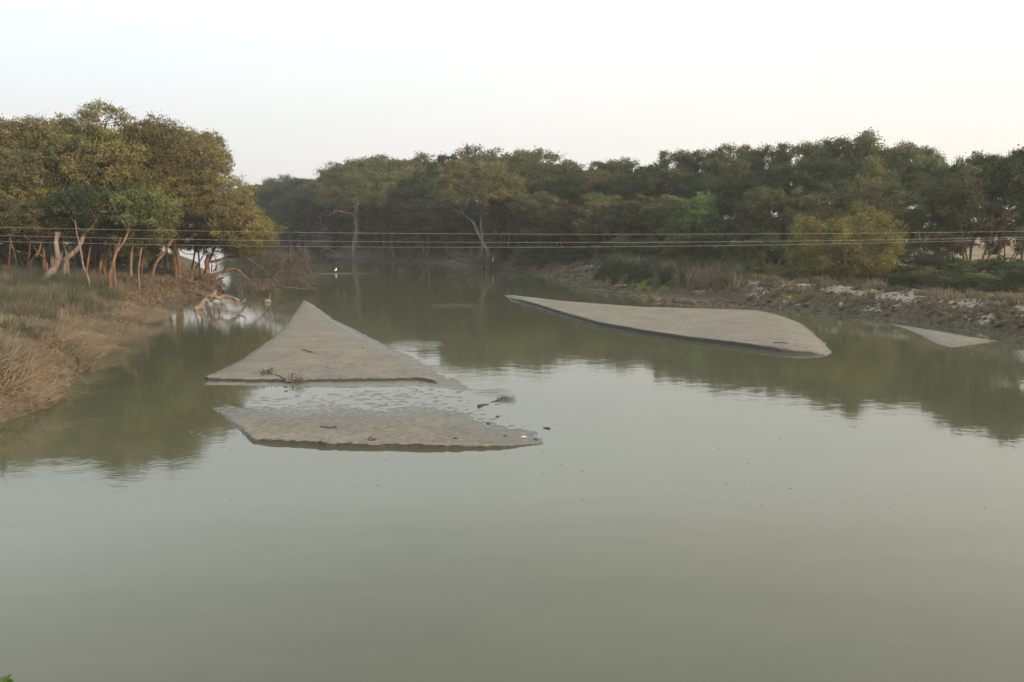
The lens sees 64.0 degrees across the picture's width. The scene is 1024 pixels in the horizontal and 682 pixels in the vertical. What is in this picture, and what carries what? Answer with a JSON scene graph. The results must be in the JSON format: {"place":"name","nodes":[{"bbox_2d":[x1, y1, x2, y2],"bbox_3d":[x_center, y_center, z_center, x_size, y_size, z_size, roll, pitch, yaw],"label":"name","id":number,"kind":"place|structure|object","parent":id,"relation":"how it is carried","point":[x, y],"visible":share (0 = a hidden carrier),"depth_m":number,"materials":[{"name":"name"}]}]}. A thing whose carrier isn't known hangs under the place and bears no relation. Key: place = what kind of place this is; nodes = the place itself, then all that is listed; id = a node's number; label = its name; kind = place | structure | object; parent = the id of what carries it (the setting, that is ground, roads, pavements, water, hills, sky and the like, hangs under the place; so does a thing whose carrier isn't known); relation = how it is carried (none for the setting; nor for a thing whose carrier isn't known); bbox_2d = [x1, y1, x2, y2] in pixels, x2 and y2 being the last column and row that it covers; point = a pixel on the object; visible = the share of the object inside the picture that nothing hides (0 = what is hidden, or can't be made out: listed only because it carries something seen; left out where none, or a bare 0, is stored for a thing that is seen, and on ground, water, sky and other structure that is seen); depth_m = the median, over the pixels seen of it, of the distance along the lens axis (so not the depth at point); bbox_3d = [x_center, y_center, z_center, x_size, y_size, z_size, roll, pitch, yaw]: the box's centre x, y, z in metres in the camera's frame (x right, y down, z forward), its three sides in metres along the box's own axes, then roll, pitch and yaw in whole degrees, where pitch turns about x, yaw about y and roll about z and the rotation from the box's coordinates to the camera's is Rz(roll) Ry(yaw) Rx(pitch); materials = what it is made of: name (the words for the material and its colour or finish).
{"place":"outdoors","nodes":[
{"label":"outdoors","id":0,"kind":"place"},
{"bbox_2d":[0,262,174,352],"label":"tall grass","id":1,"kind":"structure","parent":0,"point":[78,291],"depth_m":48.85,"materials":[{"name":"green plant"}]},
{"bbox_2d":[0,237,1023,681],"bbox_3d":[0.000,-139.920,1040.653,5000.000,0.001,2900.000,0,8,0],"label":"river water","id":2,"kind":"structure","parent":0,"point":[666,549],"depth_m":17.52,"materials":[{"name":"green liquid"}]},
{"bbox_2d":[188,236,324,294],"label":"fallen tree","id":3,"kind":"object","parent":2,"relation":"in","point":[207,261],"visible":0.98,"depth_m":74.05,"materials":[{"name":"orange plant"}]},
{"bbox_2d":[204,300,543,448],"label":"sandbar","id":4,"kind":"structure","parent":2,"relation":"in","point":[349,357],"depth_m":28.59,"materials":[{"name":"grey sand"}]},
{"bbox_2d":[504,295,831,355],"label":"sandbar","id":5,"kind":"structure","parent":2,"relation":"in","point":[757,330],"depth_m":48.74,"materials":[{"name":"grey sand"}]},
{"bbox_2d":[888,323,1023,361],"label":"sandbar","id":6,"kind":"structure","parent":2,"relation":"in","point":[947,339],"depth_m":43.56,"materials":[{"name":"sand"}]},
{"bbox_2d":[0,228,1023,422],"bbox_3d":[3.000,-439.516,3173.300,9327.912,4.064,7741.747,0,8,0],"label":"ground","id":7,"kind":"structure","parent":0,"point":[898,300],"depth_m":58.91,"materials":[{"name":"soil"}]},
{"bbox_2d":[0,113,33,179],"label":"mangrove tree","id":8,"kind":"object","parent":7,"relation":"on","point":[7,137],"visible":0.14,"depth_m":67.26,"materials":[{"name":"green plant"}]},
{"bbox_2d":[0,240,47,268],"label":"mangrove tree","id":9,"kind":"object","parent":7,"relation":"on","point":[22,247],"visible":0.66,"depth_m":67.15,"materials":[{"name":"green plant"}]},
{"bbox_2d":[0,112,58,266],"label":"mangrove tree","id":10,"kind":"object","parent":7,"relation":"on","point":[27,123],"visible":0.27,"depth_m":68.87,"materials":[{"name":"green plant"}]},
{"bbox_2d":[0,180,69,273],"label":"mangrove tree","id":11,"kind":"object","parent":7,"relation":"on","point":[32,189],"visible":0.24,"depth_m":62.86,"materials":[{"name":"green plant"}]},
{"bbox_2d":[0,188,71,270],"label":"mangrove tree","id":12,"kind":"object","parent":7,"relation":"on","point":[19,215],"visible":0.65,"depth_m":61.41,"materials":[{"name":"green plant"}]},
{"bbox_2d":[0,132,99,269],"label":"mangrove tree","id":13,"kind":"object","parent":7,"relation":"on","point":[14,161],"visible":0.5,"depth_m":63.24,"materials":[{"name":"green plant"}]},
{"bbox_2d":[9,112,91,270],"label":"mangrove tree","id":14,"kind":"object","parent":7,"relation":"on","point":[56,122],"visible":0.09,"depth_m":69.68,"materials":[{"name":"green plant"}]},
{"bbox_2d":[23,188,81,271],"bbox_3d":[-34.971,-7.995,64.074,6.380,7.711,5.780,0,8,0],"label":"mangrove tree","id":15,"kind":"object","parent":7,"relation":"on","point":[52,226],"visible":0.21,"depth_m":62.62,"materials":[{"name":"green plant"}]},
{"bbox_2d":[35,182,112,285],"bbox_3d":[-32.462,-7.782,62.064,5.956,8.484,4.996,3,9,20],"label":"mangrove tree","id":16,"kind":"object","parent":7,"relation":"on","point":[83,197],"visible":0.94,"depth_m":60.75,"materials":[{"name":"green plant"}]},
{"bbox_2d":[42,205,136,275],"bbox_3d":[-32.675,-7.915,64.301,6.900,7.470,7.282,7,10,40],"label":"mangrove tree","id":17,"kind":"object","parent":7,"relation":"on","point":[82,224],"visible":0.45,"depth_m":62.35,"materials":[{"name":"green plant"}]},
{"bbox_2d":[0,276,182,396],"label":"short grass","id":18,"kind":"structure","parent":7,"relation":"on","point":[47,335],"depth_m":36.83,"materials":[{"name":"green plant"}]},
{"bbox_2d":[25,118,159,275],"bbox_3d":[-33.633,-11.320,65.989,9.218,13.662,8.668,6,10,38],"label":"mangrove tree","id":19,"kind":"object","parent":7,"relation":"on","point":[78,140],"visible":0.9,"depth_m":63.80,"materials":[{"name":"green plant"}]},
{"bbox_2d":[0,303,188,417],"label":"matted straw","id":20,"kind":"object","parent":7,"relation":"on","point":[105,340],"visible":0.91,"depth_m":34.15,"materials":[{"name":"brown plant"}]},
{"bbox_2d":[70,94,137,252],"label":"mangrove tree","id":21,"kind":"object","parent":7,"relation":"on","point":[86,114],"visible":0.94,"depth_m":68.97,"materials":[{"name":"green plant"}]},
{"bbox_2d":[50,164,160,273],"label":"mangrove tree","id":22,"kind":"object","parent":7,"relation":"on","point":[120,187],"visible":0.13,"depth_m":65.28,"materials":[{"name":"green plant"}]},
{"bbox_2d":[40,138,178,274],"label":"mangrove tree","id":23,"kind":"object","parent":7,"relation":"on","point":[155,184],"visible":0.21,"depth_m":66.38,"materials":[{"name":"green plant"}]},
{"bbox_2d":[4,264,216,303],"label":"undergrowth","id":24,"kind":"object","parent":7,"relation":"on","point":[157,276],"visible":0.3,"depth_m":73.80,"materials":[{"name":"brown plant"}]},
{"bbox_2d":[120,243,161,274],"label":"mangrove tree","id":25,"kind":"object","parent":7,"relation":"on","point":[153,250],"visible":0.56,"depth_m":78.66,"materials":[{"name":"green plant"}]},
{"bbox_2d":[105,212,180,288],"bbox_3d":[-29.675,-7.337,65.824,6.110,7.477,5.492,0,8,0],"label":"mangrove tree","id":26,"kind":"object","parent":7,"relation":"on","point":[152,237],"visible":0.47,"depth_m":64.90,"materials":[{"name":"green plant"}]},
{"bbox_2d":[90,110,203,276],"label":"mangrove tree","id":27,"kind":"object","parent":7,"relation":"on","point":[156,135],"visible":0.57,"depth_m":67.73,"materials":[{"name":"green plant"}]},
{"bbox_2d":[104,187,189,290],"bbox_3d":[-28.384,-7.790,63.220,6.244,8.839,5.534,-6,10,-36],"label":"mangrove tree","id":28,"kind":"object","parent":7,"relation":"on","point":[154,212],"visible":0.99,"depth_m":61.87,"materials":[{"name":"green plant"}]},
{"bbox_2d":[156,224,217,278],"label":"mangrove tree","id":29,"kind":"object","parent":7,"relation":"on","point":[187,245],"visible":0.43,"depth_m":77.91,"materials":[{"name":"green plant"}]},
{"bbox_2d":[160,150,224,271],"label":"mangrove tree","id":30,"kind":"object","parent":7,"relation":"on","point":[200,169],"visible":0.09,"depth_m":78.79,"materials":[{"name":"green plant"}]},
{"bbox_2d":[163,257,228,298],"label":"brushwood","id":31,"kind":"object","parent":7,"relation":"on","point":[215,277],"visible":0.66,"depth_m":70.23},
{"bbox_2d":[151,125,275,278],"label":"mangrove tree","id":32,"kind":"object","parent":7,"relation":"on","point":[245,206],"visible":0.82,"depth_m":75.88,"materials":[{"name":"green plant"}]},
{"bbox_2d":[177,205,286,282],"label":"mangrove tree","id":33,"kind":"object","parent":7,"relation":"on","point":[205,228],"visible":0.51,"depth_m":76.14,"materials":[{"name":"green plant"}]},
{"bbox_2d":[253,190,294,249],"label":"mangrove tree","id":34,"kind":"object","parent":7,"relation":"on","point":[263,203],"visible":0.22,"depth_m":185.02,"materials":[{"name":"green plant"}]},
{"bbox_2d":[265,188,326,253],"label":"mangrove tree","id":35,"kind":"object","parent":7,"relation":"on","point":[278,214],"visible":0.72,"depth_m":173.27,"materials":[{"name":"green plant"}]},
{"bbox_2d":[282,184,348,252],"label":"mangrove tree","id":36,"kind":"object","parent":7,"relation":"on","point":[307,198],"visible":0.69,"depth_m":170.64,"materials":[{"name":"green plant"}]},
{"bbox_2d":[310,157,412,258],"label":"mangrove tree","id":37,"kind":"object","parent":7,"relation":"on","point":[379,192],"visible":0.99,"depth_m":142.53,"materials":[{"name":"green plant"}]},
{"bbox_2d":[362,195,414,257],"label":"mangrove tree","id":38,"kind":"object","parent":7,"relation":"on","point":[380,217],"visible":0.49,"depth_m":146.91,"materials":[{"name":"green plant"}]},
{"bbox_2d":[385,163,440,248],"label":"mangrove tree","id":39,"kind":"object","parent":7,"relation":"on","point":[406,178],"visible":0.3,"depth_m":148.21,"materials":[{"name":"green plant"}]},
{"bbox_2d":[389,149,443,241],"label":"mangrove tree","id":40,"kind":"object","parent":7,"relation":"on","point":[425,158],"visible":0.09,"depth_m":158.65,"materials":[{"name":"green plant"}]},
{"bbox_2d":[391,194,450,257],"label":"mangrove tree","id":41,"kind":"object","parent":7,"relation":"on","point":[419,208],"visible":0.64,"depth_m":139.79,"materials":[{"name":"green plant"}]},
{"bbox_2d":[264,241,590,270],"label":"bank scrub","id":42,"kind":"object","parent":7,"relation":"on","point":[414,249],"visible":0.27,"depth_m":145.42,"materials":[{"name":"green plant"}]},
{"bbox_2d":[412,167,478,248],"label":"mangrove tree","id":43,"kind":"object","parent":7,"relation":"on","point":[423,188],"visible":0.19,"depth_m":140.84,"materials":[{"name":"green plant"}]},
{"bbox_2d":[423,197,477,257],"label":"mangrove tree","id":44,"kind":"object","parent":7,"relation":"on","point":[441,215],"visible":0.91,"depth_m":133.29,"materials":[{"name":"green plant"}]},
{"bbox_2d":[425,158,525,268],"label":"mangrove tree","id":45,"kind":"object","parent":7,"relation":"on","point":[486,171],"visible":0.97,"depth_m":112.94,"materials":[{"name":"green plant"}]},
{"bbox_2d":[453,141,503,218],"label":"mangrove tree","id":46,"kind":"object","parent":7,"relation":"on","point":[467,152],"visible":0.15,"depth_m":145.38,"materials":[{"name":"green plant"}]},
{"bbox_2d":[476,186,533,255],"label":"mangrove tree","id":47,"kind":"object","parent":7,"relation":"on","point":[496,205],"visible":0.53,"depth_m":118.93,"materials":[{"name":"green plant"}]},
{"bbox_2d":[0,261,1023,413],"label":"mud clods","id":48,"kind":"object","parent":7,"relation":"on","point":[586,284],"visible":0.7,"depth_m":60.21,"materials":[{"name":"soil"}]},
{"bbox_2d":[495,161,563,240],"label":"mangrove tree","id":49,"kind":"object","parent":7,"relation":"on","point":[535,178],"visible":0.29,"depth_m":123.73,"materials":[{"name":"green plant"}]},
{"bbox_2d":[512,240,559,267],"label":"shrub","id":50,"kind":"object","parent":7,"relation":"on","point":[547,249],"visible":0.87,"depth_m":106.36,"materials":[{"name":"green plant"}]},
{"bbox_2d":[506,191,568,255],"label":"mangrove tree","id":51,"kind":"object","parent":7,"relation":"on","point":[536,201],"visible":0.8,"depth_m":110.95,"materials":[{"name":"green plant"}]},
{"bbox_2d":[504,145,570,240],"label":"mangrove tree","id":52,"kind":"object","parent":7,"relation":"on","point":[527,160],"visible":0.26,"depth_m":131.65,"materials":[{"name":"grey plant"}]},
{"bbox_2d":[540,199,587,256],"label":"mangrove tree","id":53,"kind":"object","parent":7,"relation":"on","point":[562,215],"visible":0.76,"depth_m":107.17,"materials":[{"name":"green plant"}]},
{"bbox_2d":[534,174,594,238],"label":"mangrove tree","id":54,"kind":"object","parent":7,"relation":"on","point":[562,182],"visible":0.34,"depth_m":117.59,"materials":[{"name":"green plant"}]},
{"bbox_2d":[550,244,604,261],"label":"shrub","id":55,"kind":"object","parent":7,"relation":"on","point":[566,250],"visible":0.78,"depth_m":100.98,"materials":[{"name":"green plant"}]},
{"bbox_2d":[563,168,623,244],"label":"mangrove tree","id":56,"kind":"object","parent":7,"relation":"on","point":[590,180],"visible":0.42,"depth_m":114.05,"materials":[{"name":"green plant"}]},
{"bbox_2d":[571,190,638,244],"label":"mangrove tree","id":57,"kind":"object","parent":7,"relation":"on","point":[589,208],"visible":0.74,"depth_m":101.81,"materials":[{"name":"green plant"}]},
{"bbox_2d":[600,156,639,229],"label":"mangrove tree","id":58,"kind":"object","parent":7,"relation":"on","point":[621,167],"visible":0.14,"depth_m":120.69,"materials":[{"name":"green plant"}]},
{"bbox_2d":[591,235,653,264],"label":"shrub","id":59,"kind":"object","parent":7,"relation":"on","point":[612,246],"visible":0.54,"depth_m":90.19,"materials":[{"name":"green plant"}]},
{"bbox_2d":[600,171,660,239],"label":"mangrove tree","id":60,"kind":"object","parent":7,"relation":"on","point":[614,187],"visible":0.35,"depth_m":109.43,"materials":[{"name":"green plant"}]},
{"bbox_2d":[612,193,661,242],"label":"mangrove tree","id":61,"kind":"object","parent":7,"relation":"on","point":[632,217],"visible":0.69,"depth_m":98.97,"materials":[{"name":"green plant"}]},
{"bbox_2d":[621,237,681,262],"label":"shrub","id":62,"kind":"object","parent":7,"relation":"on","point":[634,249],"visible":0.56,"depth_m":85.44,"materials":[{"name":"green plant"}]},
{"bbox_2d":[633,166,699,224],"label":"mangrove tree","id":63,"kind":"object","parent":7,"relation":"on","point":[648,187],"visible":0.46,"depth_m":105.21,"materials":[{"name":"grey plant"}]},
{"bbox_2d":[638,194,696,243],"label":"mangrove tree","id":64,"kind":"object","parent":7,"relation":"on","point":[660,210],"visible":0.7,"depth_m":95.83,"materials":[{"name":"green plant"}]},
{"bbox_2d":[646,148,701,194],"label":"mangrove tree","id":65,"kind":"object","parent":7,"relation":"on","point":[678,157],"visible":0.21,"depth_m":115.00,"materials":[{"name":"green plant"}]},
{"bbox_2d":[650,232,712,261],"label":"shrub","id":66,"kind":"object","parent":7,"relation":"on","point":[672,241],"visible":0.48,"depth_m":82.49,"materials":[{"name":"green plant"}]},
{"bbox_2d":[661,191,727,258],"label":"leafy sapling","id":67,"kind":"object","parent":7,"relation":"on","point":[713,217],"visible":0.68,"depth_m":90.26,"materials":[{"name":"green plant"}]},
{"bbox_2d":[668,169,732,251],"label":"mangrove tree","id":68,"kind":"object","parent":7,"relation":"on","point":[683,191],"visible":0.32,"depth_m":102.69,"materials":[{"name":"green plant"}]},
{"bbox_2d":[672,148,733,218],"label":"mangrove tree","id":69,"kind":"object","parent":7,"relation":"on","point":[697,155],"visible":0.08,"depth_m":111.99,"materials":[{"name":"green plant"}]},
{"bbox_2d":[681,225,742,263],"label":"shrub","id":70,"kind":"object","parent":7,"relation":"on","point":[720,238],"visible":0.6,"depth_m":80.45,"materials":[{"name":"green plant"}]},
{"bbox_2d":[699,142,757,220],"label":"mangrove tree","id":71,"kind":"object","parent":7,"relation":"on","point":[713,162],"visible":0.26,"depth_m":107.89,"materials":[{"name":"green plant"}]},
{"bbox_2d":[697,156,773,257],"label":"mangrove tree","id":72,"kind":"object","parent":7,"relation":"on","point":[714,183],"visible":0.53,"depth_m":97.68,"materials":[{"name":"green plant"}]},
{"bbox_2d":[708,237,766,270],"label":"shrub","id":73,"kind":"object","parent":7,"relation":"on","point":[727,250],"visible":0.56,"depth_m":77.91,"materials":[{"name":"green plant"}]},
{"bbox_2d":[732,142,794,220],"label":"mangrove tree","id":74,"kind":"object","parent":7,"relation":"on","point":[755,157],"visible":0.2,"depth_m":105.45,"materials":[{"name":"green plant"}]},
{"bbox_2d":[732,185,799,262],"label":"mangrove tree","id":75,"kind":"object","parent":7,"relation":"on","point":[750,213],"visible":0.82,"depth_m":85.67,"materials":[{"name":"green plant"}]},
{"bbox_2d":[738,232,793,270],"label":"shrub","id":76,"kind":"object","parent":7,"relation":"on","point":[776,245],"visible":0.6,"depth_m":76.82,"materials":[{"name":"green plant"}]},
{"bbox_2d":[526,245,1023,324],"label":"bank grass","id":77,"kind":"structure","parent":7,"relation":"on","point":[713,274],"depth_m":68.34,"materials":[{"name":"green plant"}]},
{"bbox_2d":[739,160,821,261],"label":"mangrove tree","id":78,"kind":"object","parent":7,"relation":"on","point":[766,179],"visible":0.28,"depth_m":93.87,"materials":[{"name":"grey plant"}]},
{"bbox_2d":[759,140,825,258],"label":"mangrove tree","id":79,"kind":"object","parent":7,"relation":"on","point":[784,158],"visible":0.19,"depth_m":103.31,"materials":[{"name":"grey plant"}]},
{"bbox_2d":[776,186,827,269],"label":"mangrove tree","id":80,"kind":"object","parent":7,"relation":"on","point":[806,201],"visible":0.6,"depth_m":84.14,"materials":[{"name":"green plant"}]},
{"bbox_2d":[783,156,864,240],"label":"mangrove tree","id":81,"kind":"object","parent":7,"relation":"on","point":[820,170],"visible":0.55,"depth_m":88.70,"materials":[{"name":"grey plant"}]},
{"bbox_2d":[802,134,879,261],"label":"mangrove tree","id":82,"kind":"object","parent":7,"relation":"on","point":[840,148],"visible":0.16,"depth_m":95.93,"materials":[{"name":"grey plant"}]},
{"bbox_2d":[782,199,916,281],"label":"bush","id":83,"kind":"object","parent":7,"relation":"on","point":[843,227],"visible":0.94,"depth_m":66.42,"materials":[{"name":"green plant"}]},
{"bbox_2d":[810,174,919,268],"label":"twiggy tree","id":84,"kind":"object","parent":7,"relation":"on","point":[829,197],"visible":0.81,"depth_m":80.73,"materials":[{"name":"green plant"}]},
{"bbox_2d":[828,127,909,247],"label":"mangrove tree","id":85,"kind":"object","parent":7,"relation":"on","point":[870,141],"visible":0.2,"depth_m":92.99,"materials":[{"name":"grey plant"}]},
{"bbox_2d":[832,152,917,267],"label":"mangrove tree","id":86,"kind":"object","parent":7,"relation":"on","point":[868,169],"visible":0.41,"depth_m":85.80,"materials":[{"name":"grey plant"}]},
{"bbox_2d":[867,138,936,225],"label":"mangrove tree","id":87,"kind":"object","parent":7,"relation":"on","point":[900,159],"visible":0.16,"depth_m":91.56,"materials":[{"name":"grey plant"}]},
{"bbox_2d":[884,161,954,258],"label":"mangrove tree","id":88,"kind":"object","parent":7,"relation":"on","point":[929,171],"visible":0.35,"depth_m":83.67,"materials":[{"name":"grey plant"}]},
{"bbox_2d":[893,205,956,256],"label":"mangrove tree","id":89,"kind":"object","parent":7,"relation":"on","point":[912,215],"visible":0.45,"depth_m":78.71,"materials":[{"name":"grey plant"}]},
{"bbox_2d":[901,146,951,249],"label":"mangrove tree","id":90,"kind":"object","parent":7,"relation":"on","point":[919,155],"visible":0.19,"depth_m":89.80,"materials":[{"name":"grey plant"}]},
{"bbox_2d":[909,253,966,276],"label":"shrub","id":91,"kind":"object","parent":7,"relation":"on","point":[927,261],"visible":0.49,"depth_m":68.07,"materials":[{"name":"green plant"}]},
{"bbox_2d":[920,162,983,259],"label":"mangrove tree","id":92,"kind":"object","parent":7,"relation":"on","point":[932,245],"visible":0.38,"depth_m":72.93,"materials":[{"name":"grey plant"}]},
{"bbox_2d":[923,207,985,270],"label":"mangrove tree","id":93,"kind":"object","parent":7,"relation":"on","point":[945,215],"visible":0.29,"depth_m":74.71,"materials":[{"name":"green plant"}]},
{"bbox_2d":[907,158,1023,266],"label":"twiggy tree","id":94,"kind":"object","parent":7,"relation":"on","point":[967,184],"visible":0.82,"depth_m":67.74,"materials":[{"name":"green plant"}]},
{"bbox_2d":[939,258,998,277],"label":"shrub","id":95,"kind":"object","parent":7,"relation":"on","point":[961,263],"visible":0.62,"depth_m":65.28,"materials":[{"name":"green plant"}]},
{"bbox_2d":[940,147,1011,260],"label":"mangrove tree","id":96,"kind":"object","parent":7,"relation":"on","point":[978,159],"visible":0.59,"depth_m":69.95,"materials":[{"name":"green plant"}]},
{"bbox_2d":[954,272,1000,291],"bbox_3d":[31.914,-3.893,55.975,3.130,1.770,2.960,5,9,32],"label":"shrub","id":97,"kind":"object","parent":7,"relation":"on","point":[985,278],"visible":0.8,"depth_m":55.64,"materials":[{"name":"green plant"}]},
{"bbox_2d":[967,150,1023,270],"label":"mangrove tree","id":98,"kind":"object","parent":7,"relation":"on","point":[1001,163],"visible":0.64,"depth_m":67.89,"materials":[{"name":"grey plant"}]},
{"bbox_2d":[973,207,1022,261],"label":"mangrove tree","id":99,"kind":"object","parent":7,"relation":"on","point":[1004,241],"visible":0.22,"depth_m":71.07,"materials":[{"name":"green plant"}]},
{"bbox_2d":[985,144,1023,259],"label":"mangrove tree","id":100,"kind":"object","parent":7,"relation":"on","point":[994,192],"visible":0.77,"depth_m":67.17,"materials":[{"name":"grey plant"}]},
{"bbox_2d":[0,0,1023,226],"label":"sky","id":101,"kind":"structure","parent":0,"point":[293,87],"materials":[{"name":"white"}]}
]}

